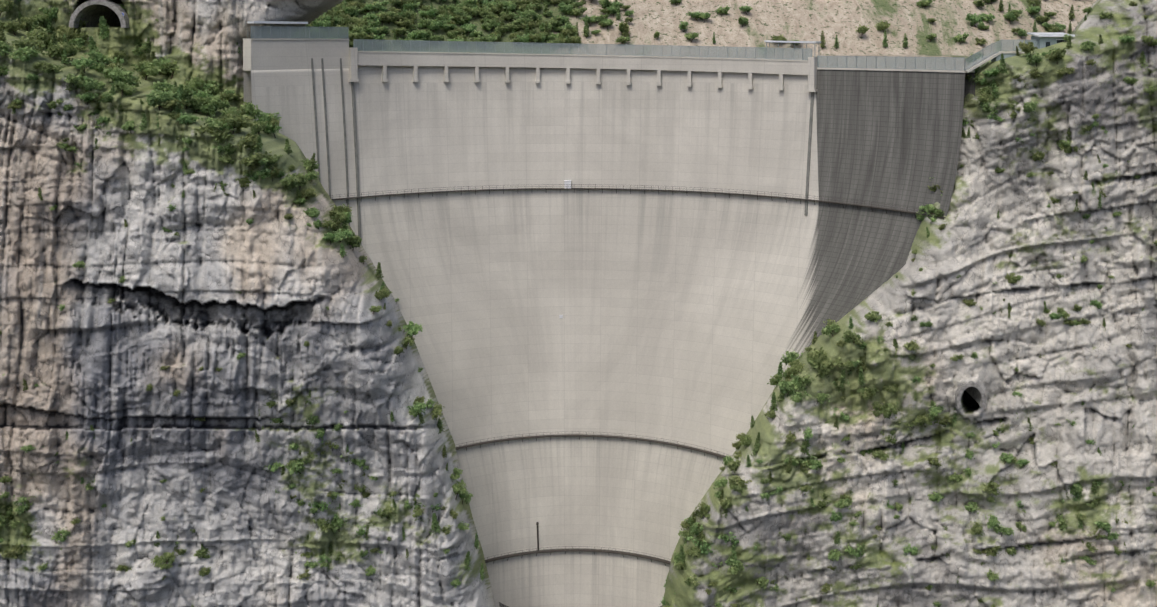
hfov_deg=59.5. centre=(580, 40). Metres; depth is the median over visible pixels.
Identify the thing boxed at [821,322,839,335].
cliff shrub
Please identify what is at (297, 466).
cliff shrub
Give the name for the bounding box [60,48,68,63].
cliff shrub
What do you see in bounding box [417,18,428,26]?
hill tree
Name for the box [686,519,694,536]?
cliff shrub
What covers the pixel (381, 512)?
cliff shrub
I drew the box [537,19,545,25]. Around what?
hill tree
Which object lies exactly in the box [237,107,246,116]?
cliff shrub
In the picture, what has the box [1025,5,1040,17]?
hill tree
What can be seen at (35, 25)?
cliff shrub
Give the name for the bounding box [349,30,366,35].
hill tree
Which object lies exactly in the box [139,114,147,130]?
cliff shrub
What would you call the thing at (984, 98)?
cliff shrub
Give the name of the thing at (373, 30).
hill tree
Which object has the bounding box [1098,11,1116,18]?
cliff shrub
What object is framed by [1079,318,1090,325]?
cliff shrub
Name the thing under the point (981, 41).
hill tree
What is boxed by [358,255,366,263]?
cliff shrub
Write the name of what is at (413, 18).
hill tree
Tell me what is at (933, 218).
cliff shrub
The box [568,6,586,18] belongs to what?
hill tree
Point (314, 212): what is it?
cliff shrub
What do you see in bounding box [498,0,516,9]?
hill tree
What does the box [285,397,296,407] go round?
cliff shrub
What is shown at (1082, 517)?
cliff shrub
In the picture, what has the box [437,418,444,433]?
cliff shrub
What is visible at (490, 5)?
hill tree
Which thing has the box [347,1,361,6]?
hill tree
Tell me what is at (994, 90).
cliff shrub
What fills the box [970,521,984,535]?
cliff shrub
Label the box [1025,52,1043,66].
cliff shrub
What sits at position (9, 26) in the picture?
cliff shrub
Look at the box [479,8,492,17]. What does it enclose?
hill tree
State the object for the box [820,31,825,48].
hill tree
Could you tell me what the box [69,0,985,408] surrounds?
tunnel portals and sign
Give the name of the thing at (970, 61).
cliff shrub
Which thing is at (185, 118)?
cliff shrub
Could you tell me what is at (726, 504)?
cliff shrub
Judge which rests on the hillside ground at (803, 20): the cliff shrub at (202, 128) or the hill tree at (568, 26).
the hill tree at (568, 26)
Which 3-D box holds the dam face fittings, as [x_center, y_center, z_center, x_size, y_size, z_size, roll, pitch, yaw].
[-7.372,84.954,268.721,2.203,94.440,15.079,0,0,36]
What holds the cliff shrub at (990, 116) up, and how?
on the gorge cliff terrain at (86, 358)
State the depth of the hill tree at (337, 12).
917.50 m
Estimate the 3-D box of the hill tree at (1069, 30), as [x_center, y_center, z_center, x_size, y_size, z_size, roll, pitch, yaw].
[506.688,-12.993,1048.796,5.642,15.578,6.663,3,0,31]
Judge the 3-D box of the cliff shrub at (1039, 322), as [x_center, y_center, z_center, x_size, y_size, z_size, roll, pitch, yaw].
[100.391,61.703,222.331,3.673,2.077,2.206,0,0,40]
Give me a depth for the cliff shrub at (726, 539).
222.92 m
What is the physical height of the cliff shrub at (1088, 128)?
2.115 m
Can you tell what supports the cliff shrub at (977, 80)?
on the gorge cliff terrain at (86, 358)
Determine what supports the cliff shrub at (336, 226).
on the gorge cliff terrain at (86, 358)
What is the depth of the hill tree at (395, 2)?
962.30 m
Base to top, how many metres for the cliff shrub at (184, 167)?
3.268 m
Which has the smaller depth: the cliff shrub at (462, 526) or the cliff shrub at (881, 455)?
the cliff shrub at (881, 455)
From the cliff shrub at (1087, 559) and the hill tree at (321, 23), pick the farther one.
the hill tree at (321, 23)
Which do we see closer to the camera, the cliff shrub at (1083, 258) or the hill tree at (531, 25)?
the cliff shrub at (1083, 258)
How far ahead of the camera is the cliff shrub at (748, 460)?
224.08 m
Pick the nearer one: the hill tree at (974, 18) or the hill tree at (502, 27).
the hill tree at (502, 27)
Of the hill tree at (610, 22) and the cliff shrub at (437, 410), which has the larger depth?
the hill tree at (610, 22)
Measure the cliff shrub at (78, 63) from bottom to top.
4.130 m
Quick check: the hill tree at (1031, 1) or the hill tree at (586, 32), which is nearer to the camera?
the hill tree at (586, 32)
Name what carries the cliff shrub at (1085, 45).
on the gorge cliff terrain at (86, 358)
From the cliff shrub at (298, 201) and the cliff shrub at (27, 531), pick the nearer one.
the cliff shrub at (27, 531)
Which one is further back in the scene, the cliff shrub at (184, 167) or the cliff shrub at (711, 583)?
the cliff shrub at (184, 167)
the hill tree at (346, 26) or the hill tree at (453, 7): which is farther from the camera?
the hill tree at (453, 7)
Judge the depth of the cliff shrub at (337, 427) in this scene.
226.71 m
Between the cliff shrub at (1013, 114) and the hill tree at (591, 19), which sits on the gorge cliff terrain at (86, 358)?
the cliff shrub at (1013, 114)
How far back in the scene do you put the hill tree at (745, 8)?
1043.02 m
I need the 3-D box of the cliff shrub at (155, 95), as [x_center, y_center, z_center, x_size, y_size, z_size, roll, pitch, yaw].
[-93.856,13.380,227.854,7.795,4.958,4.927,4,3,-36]
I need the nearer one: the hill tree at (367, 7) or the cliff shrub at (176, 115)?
the cliff shrub at (176, 115)
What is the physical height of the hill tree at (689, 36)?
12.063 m
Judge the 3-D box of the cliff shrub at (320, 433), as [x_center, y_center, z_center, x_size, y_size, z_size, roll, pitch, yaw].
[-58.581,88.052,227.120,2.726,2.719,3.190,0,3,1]
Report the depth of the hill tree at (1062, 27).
1051.08 m
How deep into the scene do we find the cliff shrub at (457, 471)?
237.50 m
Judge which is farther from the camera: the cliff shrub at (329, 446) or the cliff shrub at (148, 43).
the cliff shrub at (148, 43)
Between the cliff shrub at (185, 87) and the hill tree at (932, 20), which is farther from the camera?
the hill tree at (932, 20)
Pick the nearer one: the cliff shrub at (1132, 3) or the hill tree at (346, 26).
the cliff shrub at (1132, 3)
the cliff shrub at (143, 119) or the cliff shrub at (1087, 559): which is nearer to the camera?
the cliff shrub at (1087, 559)
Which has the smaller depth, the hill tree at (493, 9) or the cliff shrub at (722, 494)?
the cliff shrub at (722, 494)
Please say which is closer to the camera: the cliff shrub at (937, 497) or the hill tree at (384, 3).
the cliff shrub at (937, 497)
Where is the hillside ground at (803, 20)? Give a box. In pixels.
[308,0,1095,69]
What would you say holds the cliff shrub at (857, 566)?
on the gorge cliff terrain at (86, 358)
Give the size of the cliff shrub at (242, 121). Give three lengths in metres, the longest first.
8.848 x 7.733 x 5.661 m
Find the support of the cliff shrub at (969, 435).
on the gorge cliff terrain at (86, 358)
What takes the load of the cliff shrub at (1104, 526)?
on the gorge cliff terrain at (86, 358)
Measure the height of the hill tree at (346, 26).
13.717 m
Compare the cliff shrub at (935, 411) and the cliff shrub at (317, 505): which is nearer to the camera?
the cliff shrub at (935, 411)
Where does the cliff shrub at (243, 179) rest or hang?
on the gorge cliff terrain at (86, 358)
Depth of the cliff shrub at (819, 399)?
221.81 m
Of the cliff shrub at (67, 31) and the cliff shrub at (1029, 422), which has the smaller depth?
the cliff shrub at (1029, 422)
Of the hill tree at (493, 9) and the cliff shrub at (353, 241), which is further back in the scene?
the hill tree at (493, 9)
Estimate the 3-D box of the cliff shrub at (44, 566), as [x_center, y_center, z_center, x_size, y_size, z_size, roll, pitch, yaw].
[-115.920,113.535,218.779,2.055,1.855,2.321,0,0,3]
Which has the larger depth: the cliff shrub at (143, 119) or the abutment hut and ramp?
the abutment hut and ramp
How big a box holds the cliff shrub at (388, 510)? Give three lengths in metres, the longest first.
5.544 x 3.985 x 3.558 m
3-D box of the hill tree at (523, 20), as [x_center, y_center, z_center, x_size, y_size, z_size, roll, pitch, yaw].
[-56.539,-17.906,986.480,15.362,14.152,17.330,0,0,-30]
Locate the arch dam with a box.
[244,67,974,606]
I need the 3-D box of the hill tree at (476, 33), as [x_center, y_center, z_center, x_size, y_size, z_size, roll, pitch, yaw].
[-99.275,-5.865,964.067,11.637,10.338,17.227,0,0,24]
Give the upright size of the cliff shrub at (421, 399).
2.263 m
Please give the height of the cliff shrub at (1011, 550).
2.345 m
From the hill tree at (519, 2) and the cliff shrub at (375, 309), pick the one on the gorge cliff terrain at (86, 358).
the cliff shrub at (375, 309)
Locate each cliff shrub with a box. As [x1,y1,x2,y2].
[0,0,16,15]
[0,18,25,35]
[0,28,7,48]
[0,41,12,55]
[0,64,9,75]
[0,476,11,484]
[0,491,10,498]
[0,513,7,529]
[0,513,12,522]
[1,544,26,558]
[3,506,13,518]
[5,100,22,108]
[7,45,40,61]
[7,519,20,528]
[11,36,45,54]
[13,98,24,105]
[13,497,29,505]
[14,500,32,514]
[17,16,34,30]
[20,445,34,452]
[22,519,32,540]
[23,378,27,390]
[25,26,47,44]
[26,73,38,82]
[28,20,38,33]
[30,14,48,26]
[31,21,46,28]
[33,60,52,68]
[37,187,42,200]
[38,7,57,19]
[38,561,47,570]
[39,31,67,45]
[40,62,63,73]
[43,12,53,32]
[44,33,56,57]
[47,99,63,108]
[50,528,70,541]
[51,41,86,59]
[54,25,76,44]
[56,142,67,148]
[59,74,79,85]
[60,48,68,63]
[63,104,72,110]
[63,145,77,152]
[65,73,74,91]
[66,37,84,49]
[69,31,89,39]
[69,56,103,72]
[70,517,80,524]
[72,260,86,267]
[73,78,89,88]
[74,20,87,29]
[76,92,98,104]
[76,122,86,130]
[78,74,92,82]
[79,65,83,77]
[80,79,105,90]
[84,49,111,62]
[85,483,93,489]
[87,36,98,52]
[89,96,104,103]
[89,109,100,117]
[93,62,106,71]
[94,116,113,124]
[98,90,119,105]
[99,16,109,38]
[100,65,125,82]
[103,63,122,69]
[108,69,137,86]
[110,79,137,95]
[111,50,125,59]
[116,565,131,571]
[119,276,125,282]
[120,121,136,132]
[123,75,140,90]
[124,539,136,547]
[131,38,142,45]
[131,45,148,55]
[131,59,163,79]
[138,53,146,66]
[138,68,148,79]
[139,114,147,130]
[145,37,150,51]
[145,89,180,109]
[146,89,170,107]
[146,384,152,390]
[149,51,159,72]
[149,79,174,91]
[151,555,165,566]
[154,531,160,546]
[157,56,170,71]
[157,97,190,111]
[158,563,172,569]
[160,552,175,563]
[161,60,187,78]
[163,86,192,102]
[164,111,180,119]
[166,204,175,210]
[167,84,183,112]
[169,83,196,95]
[171,387,182,396]
[174,549,186,555]
[176,112,199,125]
[180,136,194,145]
[182,95,199,108]
[182,161,187,174]
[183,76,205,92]
[184,168,194,175]
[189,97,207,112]
[193,548,209,558]
[194,125,225,137]
[196,89,212,98]
[197,103,216,113]
[199,567,210,576]
[200,83,220,94]
[200,83,221,94]
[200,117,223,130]
[202,80,222,91]
[203,98,214,116]
[205,94,229,114]
[206,134,221,144]
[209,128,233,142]
[213,144,225,152]
[214,152,234,163]
[216,112,255,133]
[218,92,240,101]
[218,107,240,115]
[218,142,236,157]
[219,89,234,97]
[219,120,233,130]
[235,178,250,184]
[236,352,245,359]
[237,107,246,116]
[237,132,262,148]
[238,151,276,166]
[239,176,247,188]
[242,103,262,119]
[242,170,252,176]
[245,160,264,169]
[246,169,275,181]
[247,126,257,149]
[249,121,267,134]
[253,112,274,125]
[253,135,262,151]
[255,430,259,442]
[257,158,268,165]
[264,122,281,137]
[264,401,277,407]
[266,155,282,166]
[267,163,281,181]
[268,113,280,133]
[268,461,280,471]
[270,417,283,423]
[272,112,281,121]
[277,171,285,177]
[279,173,298,186]
[281,459,304,474]
[284,139,292,154]
[284,183,293,190]
[284,213,293,219]
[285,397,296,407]
[288,164,294,171]
[288,443,298,450]
[293,172,309,189]
[293,197,307,205]
[295,187,301,205]
[297,499,304,506]
[297,569,310,579]
[299,187,316,199]
[300,552,312,558]
[301,158,319,169]
[303,207,319,217]
[304,560,317,568]
[305,390,310,403]
[306,170,319,181]
[306,413,319,426]
[307,153,315,172]
[307,448,317,458]
[309,507,318,514]
[312,501,330,511]
[312,518,332,532]
[313,219,323,229]
[314,428,324,438]
[318,553,331,562]
[320,562,327,566]
[322,218,334,227]
[322,231,342,243]
[323,441,335,448]
[328,542,333,555]
[329,210,338,215]
[329,516,346,535]
[330,211,346,221]
[330,468,342,475]
[330,491,340,501]
[331,229,354,242]
[331,551,343,560]
[332,214,339,231]
[332,423,342,431]
[334,203,351,213]
[340,243,347,257]
[340,455,354,464]
[341,211,351,223]
[342,218,347,230]
[343,235,361,249]
[349,498,362,507]
[353,457,365,467]
[354,485,369,492]
[356,524,366,535]
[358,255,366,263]
[360,549,368,557]
[361,490,369,498]
[364,523,368,539]
[365,565,375,576]
[369,306,382,312]
[370,547,378,552]
[375,262,383,279]
[376,286,392,299]
[376,506,395,517]
[380,508,391,519]
[387,490,398,497]
[392,499,396,513]
[394,346,404,356]
[402,336,414,348]
[403,321,422,335]
[404,499,421,508]
[407,401,430,415]
[408,408,418,416]
[412,506,424,517]
[413,396,425,404]
[419,414,424,424]
[423,503,439,511]
[426,399,434,407]
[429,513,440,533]
[430,404,443,420]
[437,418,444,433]
[442,445,446,457]
[442,525,452,534]
[449,509,457,518]
[450,472,458,481]
[450,579,460,587]
[452,480,466,499]
[453,467,462,474]
[456,521,469,529]
[459,493,470,504]
[463,551,471,570]
[474,533,478,547]
[480,563,484,580]
[672,551,681,565]
[676,561,686,569]
[678,530,688,539]
[679,545,684,563]
[680,518,689,529]
[683,573,699,587]
[684,516,691,523]
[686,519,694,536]
[687,536,712,554]
[688,548,699,557]
[689,522,703,535]
[691,512,695,522]
[692,547,701,556]
[695,501,707,518]
[697,523,704,541]
[703,505,710,511]
[708,581,717,586]
[713,477,727,488]
[714,490,720,498]
[714,602,722,606]
[718,531,738,546]
[720,489,723,508]
[720,496,731,508]
[721,508,727,517]
[722,455,733,464]
[724,586,737,592]
[725,458,740,472]
[725,557,739,565]
[727,543,736,566]
[727,561,747,573]
[728,475,751,487]
[729,481,747,494]
[730,602,742,606]
[732,440,741,449]
[734,451,741,458]
[739,433,751,446]
[745,455,751,466]
[750,415,754,427]
[751,432,760,455]
[755,576,768,588]
[760,478,770,483]
[760,492,770,500]
[765,409,775,418]
[767,374,782,386]
[768,471,772,483]
[769,392,777,412]
[775,486,783,492]
[777,362,782,382]
[777,380,784,401]
[777,380,794,396]
[779,532,790,540]
[781,351,802,364]
[784,431,795,445]
[785,367,798,378]
[785,457,791,473]
[787,359,804,372]
[788,455,802,463]
[790,389,811,402]
[791,374,806,390]
[795,374,813,386]
[798,485,811,491]
[799,467,812,477]
[800,430,809,455]
[800,460,811,468]
[801,456,822,471]
[803,427,812,441]
[806,351,822,368]
[809,347,827,360]
[811,331,817,343]
[814,393,825,403]
[816,359,832,376]
[817,499,831,508]
[818,352,841,369]
[820,393,830,401]
[820,583,832,593]
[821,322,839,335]
[823,319,836,326]
[828,548,842,560]
[829,510,842,521]
[832,531,840,545]
[833,408,849,420]
[833,417,838,428]
[834,454,844,462]
[834,498,852,509]
[836,339,846,346]
[838,368,845,391]
[840,494,851,502]
[841,361,853,369]
[842,329,854,339]
[844,543,865,557]
[846,333,862,345]
[849,316,853,328]
[849,519,859,527]
[849,564,861,569]
[851,359,860,366]
[851,511,863,517]
[852,342,867,348]
[856,356,863,372]
[857,387,866,394]
[858,366,864,386]
[859,387,878,399]
[860,543,864,556]
[861,346,868,371]
[864,311,882,322]
[871,400,879,410]
[871,410,879,417]
[872,450,889,460]
[878,402,899,419]
[884,384,898,394]
[884,434,897,443]
[893,339,901,357]
[893,502,903,511]
[901,442,904,453]
[903,339,916,349]
[903,544,917,554]
[904,422,913,429]
[906,341,919,350]
[910,315,917,320]
[911,376,920,381]
[912,413,937,426]
[916,211,925,220]
[920,321,929,326]
[924,204,938,216]
[926,214,936,221]
[926,457,941,467]
[927,490,944,501]
[928,185,940,191]
[928,403,945,419]
[932,601,940,606]
[934,208,943,217]
[934,415,952,426]
[938,223,946,229]
[947,472,964,482]
[948,408,956,426]
[950,354,963,360]
[961,127,966,138]
[962,118,971,125]
[962,299,976,306]
[963,466,974,476]
[964,448,974,459]
[964,501,979,513]
[965,72,981,84]
[966,432,975,438]
[967,53,987,65]
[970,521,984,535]
[971,352,977,358]
[977,86,990,94]
[977,92,994,102]
[979,77,986,84]
[979,104,999,114]
[981,67,1000,76]
[981,545,1001,556]
[983,479,1001,495]
[985,515,999,528]
[985,569,998,581]
[987,114,1004,121]
[987,496,995,502]
[991,79,998,97]
[993,525,1013,536]
[994,167,1005,172]
[997,53,1007,73]
[999,452,1013,463]
[1000,456,1017,463]
[1005,272,1017,284]
[1005,546,1015,555]
[1006,100,1020,108]
[1008,110,1016,118]
[1012,391,1022,396]
[1015,458,1029,466]
[1016,498,1023,508]
[1016,521,1026,531]
[1018,40,1037,54]
[1020,544,1032,549]
[1023,101,1037,112]
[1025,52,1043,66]
[1026,172,1036,177]
[1027,417,1033,430]
[1029,66,1046,78]
[1031,152,1046,161]
[1036,318,1045,326]
[1045,47,1065,63]
[1048,521,1056,526]
[1049,312,1063,320]
[1051,197,1060,204]
[1055,514,1066,532]
[1056,139,1070,146]
[1057,66,1074,76]
[1057,307,1069,318]
[1059,144,1079,154]
[1062,34,1071,40]
[1063,320,1073,324]
[1065,36,1072,48]
[1066,122,1070,139]
[1068,320,1080,325]
[1068,483,1082,495]
[1072,483,1080,500]
[1073,199,1079,211]
[1073,304,1082,311]
[1076,513,1086,520]
[1078,514,1083,528]
[1079,41,1097,50]
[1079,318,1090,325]
[1079,555,1096,565]
[1080,255,1086,262]
[1081,540,1097,552]
[1082,125,1091,131]
[1082,498,1102,508]
[1085,7,1092,11]
[1085,59,1095,65]
[1085,439,1095,444]
[1090,121,1098,126]
[1090,299,1101,308]
[1090,480,1098,495]
[1090,527,1102,540]
[1092,114,1100,119]
[1094,521,1111,531]
[1097,181,1106,197]
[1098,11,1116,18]
[1098,34,1103,44]
[1098,194,1101,207]
[1105,531,1119,540]
[1112,210,1121,216]
[1113,545,1123,555]
[1119,34,1134,43]
[1123,76,1137,83]
[1129,1,1136,5]
[1138,51,1147,67]
[1141,34,1154,45]
[1143,86,1156,94]
[1145,579,1156,587]
[1148,39,1156,46]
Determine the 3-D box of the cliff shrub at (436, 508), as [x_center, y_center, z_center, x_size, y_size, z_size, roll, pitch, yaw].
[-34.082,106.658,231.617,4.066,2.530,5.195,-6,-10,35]
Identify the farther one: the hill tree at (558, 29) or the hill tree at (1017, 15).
the hill tree at (1017, 15)
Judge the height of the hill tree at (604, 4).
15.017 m
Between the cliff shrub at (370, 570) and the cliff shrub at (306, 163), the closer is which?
the cliff shrub at (370, 570)
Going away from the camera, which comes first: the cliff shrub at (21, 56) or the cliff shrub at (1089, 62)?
the cliff shrub at (1089, 62)
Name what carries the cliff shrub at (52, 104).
on the gorge cliff terrain at (86, 358)
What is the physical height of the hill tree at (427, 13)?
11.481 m
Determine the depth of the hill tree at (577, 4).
1026.40 m
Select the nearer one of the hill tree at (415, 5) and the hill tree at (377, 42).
the hill tree at (377, 42)
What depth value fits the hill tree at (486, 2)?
998.28 m
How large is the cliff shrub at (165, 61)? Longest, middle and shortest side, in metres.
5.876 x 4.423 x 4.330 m
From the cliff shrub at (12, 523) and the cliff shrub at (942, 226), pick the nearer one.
the cliff shrub at (12, 523)
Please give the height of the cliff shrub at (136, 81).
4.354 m
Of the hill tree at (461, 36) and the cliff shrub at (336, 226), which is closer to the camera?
the cliff shrub at (336, 226)
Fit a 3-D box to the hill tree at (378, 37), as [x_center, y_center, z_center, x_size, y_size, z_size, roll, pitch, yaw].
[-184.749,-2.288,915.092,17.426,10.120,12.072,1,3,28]
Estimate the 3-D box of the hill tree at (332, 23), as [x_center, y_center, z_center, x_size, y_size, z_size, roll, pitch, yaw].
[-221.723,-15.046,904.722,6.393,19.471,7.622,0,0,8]
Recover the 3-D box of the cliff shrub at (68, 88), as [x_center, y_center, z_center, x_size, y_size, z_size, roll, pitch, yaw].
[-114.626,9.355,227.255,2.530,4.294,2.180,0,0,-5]
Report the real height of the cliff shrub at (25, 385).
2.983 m
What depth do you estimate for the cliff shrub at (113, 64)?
241.27 m
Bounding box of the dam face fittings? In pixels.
[536,180,570,550]
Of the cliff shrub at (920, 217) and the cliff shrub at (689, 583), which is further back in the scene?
the cliff shrub at (920, 217)
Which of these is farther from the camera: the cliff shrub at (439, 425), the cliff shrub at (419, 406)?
the cliff shrub at (439, 425)
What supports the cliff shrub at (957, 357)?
on the gorge cliff terrain at (86, 358)
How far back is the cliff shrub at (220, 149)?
225.35 m
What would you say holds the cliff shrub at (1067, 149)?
on the gorge cliff terrain at (86, 358)
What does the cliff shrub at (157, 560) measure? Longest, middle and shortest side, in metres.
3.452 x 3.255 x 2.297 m
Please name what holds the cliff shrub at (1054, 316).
on the gorge cliff terrain at (86, 358)
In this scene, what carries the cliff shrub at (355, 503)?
on the gorge cliff terrain at (86, 358)
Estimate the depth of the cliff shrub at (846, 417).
222.09 m
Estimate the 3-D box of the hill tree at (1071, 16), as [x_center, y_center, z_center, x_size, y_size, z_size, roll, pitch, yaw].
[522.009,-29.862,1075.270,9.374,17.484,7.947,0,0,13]
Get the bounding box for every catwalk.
[329,184,945,218]
[456,432,725,459]
[485,546,670,565]
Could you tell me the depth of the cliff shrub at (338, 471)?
229.12 m
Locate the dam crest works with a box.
[243,21,974,244]
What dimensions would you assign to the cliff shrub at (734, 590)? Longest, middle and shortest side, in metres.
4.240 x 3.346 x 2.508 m
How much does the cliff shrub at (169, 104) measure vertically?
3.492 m
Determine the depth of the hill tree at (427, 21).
955.94 m
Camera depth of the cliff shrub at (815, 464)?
220.68 m
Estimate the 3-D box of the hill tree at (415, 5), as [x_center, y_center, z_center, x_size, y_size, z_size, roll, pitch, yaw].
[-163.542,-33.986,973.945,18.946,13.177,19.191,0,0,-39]
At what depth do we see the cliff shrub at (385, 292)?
232.23 m
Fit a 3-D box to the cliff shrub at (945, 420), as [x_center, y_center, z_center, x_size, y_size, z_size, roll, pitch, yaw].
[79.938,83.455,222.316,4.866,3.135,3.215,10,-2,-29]
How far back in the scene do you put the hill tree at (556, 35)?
974.88 m
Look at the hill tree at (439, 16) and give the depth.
972.16 m
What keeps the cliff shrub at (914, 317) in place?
on the gorge cliff terrain at (86, 358)
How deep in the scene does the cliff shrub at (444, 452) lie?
234.50 m
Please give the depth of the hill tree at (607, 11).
1022.08 m
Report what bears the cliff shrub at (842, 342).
on the gorge cliff terrain at (86, 358)
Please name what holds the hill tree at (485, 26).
on the hillside ground at (803, 20)
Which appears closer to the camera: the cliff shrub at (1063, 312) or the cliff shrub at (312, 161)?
the cliff shrub at (1063, 312)
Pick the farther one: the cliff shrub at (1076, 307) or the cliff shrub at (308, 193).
the cliff shrub at (308, 193)
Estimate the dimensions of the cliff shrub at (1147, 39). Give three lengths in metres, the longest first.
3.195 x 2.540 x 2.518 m
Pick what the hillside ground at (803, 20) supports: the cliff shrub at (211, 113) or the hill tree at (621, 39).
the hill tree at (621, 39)
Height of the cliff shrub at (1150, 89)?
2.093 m
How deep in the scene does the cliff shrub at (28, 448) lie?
217.30 m
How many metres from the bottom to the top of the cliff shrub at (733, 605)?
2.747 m
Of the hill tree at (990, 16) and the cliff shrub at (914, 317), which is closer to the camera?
the cliff shrub at (914, 317)
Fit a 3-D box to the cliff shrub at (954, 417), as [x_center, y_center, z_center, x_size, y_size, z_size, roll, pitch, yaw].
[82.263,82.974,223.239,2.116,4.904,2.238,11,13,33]
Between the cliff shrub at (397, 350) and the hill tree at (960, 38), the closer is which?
the cliff shrub at (397, 350)
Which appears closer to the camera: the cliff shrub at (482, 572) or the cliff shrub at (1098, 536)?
the cliff shrub at (1098, 536)
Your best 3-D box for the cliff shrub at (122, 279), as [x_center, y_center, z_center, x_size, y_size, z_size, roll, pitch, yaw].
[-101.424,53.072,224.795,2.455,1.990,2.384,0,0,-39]
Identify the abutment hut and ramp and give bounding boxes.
[960,32,1074,72]
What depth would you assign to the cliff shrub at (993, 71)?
227.02 m
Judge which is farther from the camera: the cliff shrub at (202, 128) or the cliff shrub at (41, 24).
the cliff shrub at (41, 24)
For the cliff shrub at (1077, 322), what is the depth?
221.70 m
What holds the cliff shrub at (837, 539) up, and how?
on the gorge cliff terrain at (86, 358)
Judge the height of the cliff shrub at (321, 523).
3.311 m
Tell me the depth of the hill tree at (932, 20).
1038.08 m
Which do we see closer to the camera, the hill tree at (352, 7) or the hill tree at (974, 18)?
the hill tree at (352, 7)
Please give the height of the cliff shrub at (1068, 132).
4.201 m
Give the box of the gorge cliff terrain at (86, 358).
[0,0,1156,606]
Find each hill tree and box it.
[312,18,330,27]
[316,14,328,20]
[324,15,336,21]
[329,13,335,29]
[330,9,340,16]
[332,24,348,31]
[333,15,349,24]
[339,12,349,22]
[342,5,358,10]
[342,7,359,16]
[345,32,364,40]
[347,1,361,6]
[348,22,362,30]
[349,18,362,24]
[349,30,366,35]
[350,25,368,32]
[358,1,376,12]
[361,17,379,27]
[362,34,373,40]
[363,11,381,24]
[364,2,377,11]
[366,25,380,34]
[367,27,379,34]
[369,34,385,40]
[371,13,389,21]
[373,40,385,45]
[375,0,388,9]
[377,25,387,31]
[378,5,386,11]
[379,11,395,18]
[386,15,397,24]
[388,0,400,8]
[388,6,400,12]
[391,27,409,37]
[392,32,396,43]
[395,18,414,28]
[398,37,414,43]
[403,10,416,19]
[405,0,419,10]
[405,31,426,38]
[411,14,416,28]
[413,28,428,37]
[413,37,430,46]
[417,9,436,18]
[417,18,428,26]
[421,5,429,10]
[422,17,439,23]
[425,19,444,30]
[426,33,442,45]
[427,24,438,30]
[436,14,448,21]
[440,9,455,16]
[440,14,454,20]
[441,23,456,29]
[446,3,460,15]
[446,28,465,34]
[447,31,457,37]
[447,36,463,47]
[451,33,467,44]
[452,15,467,20]
[453,9,471,17]
[455,4,471,12]
[455,15,471,24]
[461,23,476,33]
[464,0,476,4]
[464,2,475,7]
[468,30,482,37]
[469,6,480,18]
[474,34,492,46]
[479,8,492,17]
[480,22,491,30]
[481,0,495,6]
[482,1,493,7]
[483,4,497,15]
[483,15,497,29]
[486,12,499,22]
[488,34,496,41]
[494,0,502,13]
[496,7,503,12]
[496,26,501,41]
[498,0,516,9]
[500,13,514,22]
[500,16,506,36]
[502,5,515,11]
[504,23,520,31]
[509,31,523,38]
[510,37,521,41]
[513,16,532,29]
[516,0,528,4]
[516,3,536,11]
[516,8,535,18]
[517,34,529,46]
[521,21,537,29]
[523,0,540,3]
[524,20,528,35]
[524,28,536,33]
[525,2,535,9]
[528,33,541,45]
[533,14,541,20]
[533,34,545,45]
[534,2,542,11]
[536,32,547,37]
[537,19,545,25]
[539,21,552,31]
[543,0,548,17]
[543,11,553,16]
[544,21,549,34]
[545,35,553,39]
[545,40,557,45]
[547,19,562,26]
[549,32,560,39]
[550,0,559,5]
[550,16,559,20]
[553,25,562,32]
[555,36,565,47]
[556,14,568,25]
[558,3,572,15]
[559,27,574,36]
[560,0,572,4]
[561,21,578,35]
[567,36,581,47]
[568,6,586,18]
[569,1,582,7]
[579,16,597,26]
[584,20,590,37]
[591,29,600,35]
[592,14,603,23]
[598,0,610,8]
[600,8,610,14]
[601,17,613,28]
[606,5,616,16]
[609,0,622,7]
[615,21,628,31]
[615,35,630,43]
[616,5,622,20]
[621,5,630,9]
[622,18,630,36]
[625,10,633,16]
[625,17,633,24]
[654,31,659,38]
[669,0,681,3]
[678,21,688,30]
[684,32,698,41]
[686,11,702,21]
[699,12,711,21]
[715,5,729,15]
[735,16,748,26]
[739,5,752,13]
[770,34,786,45]
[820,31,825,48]
[833,35,838,48]
[855,24,869,38]
[874,19,890,32]
[882,30,887,48]
[902,33,909,48]
[916,0,935,8]
[925,33,936,41]
[927,18,936,23]
[952,32,968,43]
[966,13,982,26]
[972,0,985,8]
[975,37,987,44]
[977,22,984,29]
[979,12,995,21]
[997,0,1004,10]
[1003,12,1015,23]
[1007,12,1020,20]
[1011,9,1022,14]
[1015,28,1026,38]
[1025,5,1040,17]
[1026,0,1035,5]
[1032,20,1037,35]
[1035,16,1050,22]
[1042,22,1050,30]
[1043,11,1056,16]
[1046,25,1058,31]
[1052,22,1065,31]
[1067,5,1074,20]
[1067,21,1071,33]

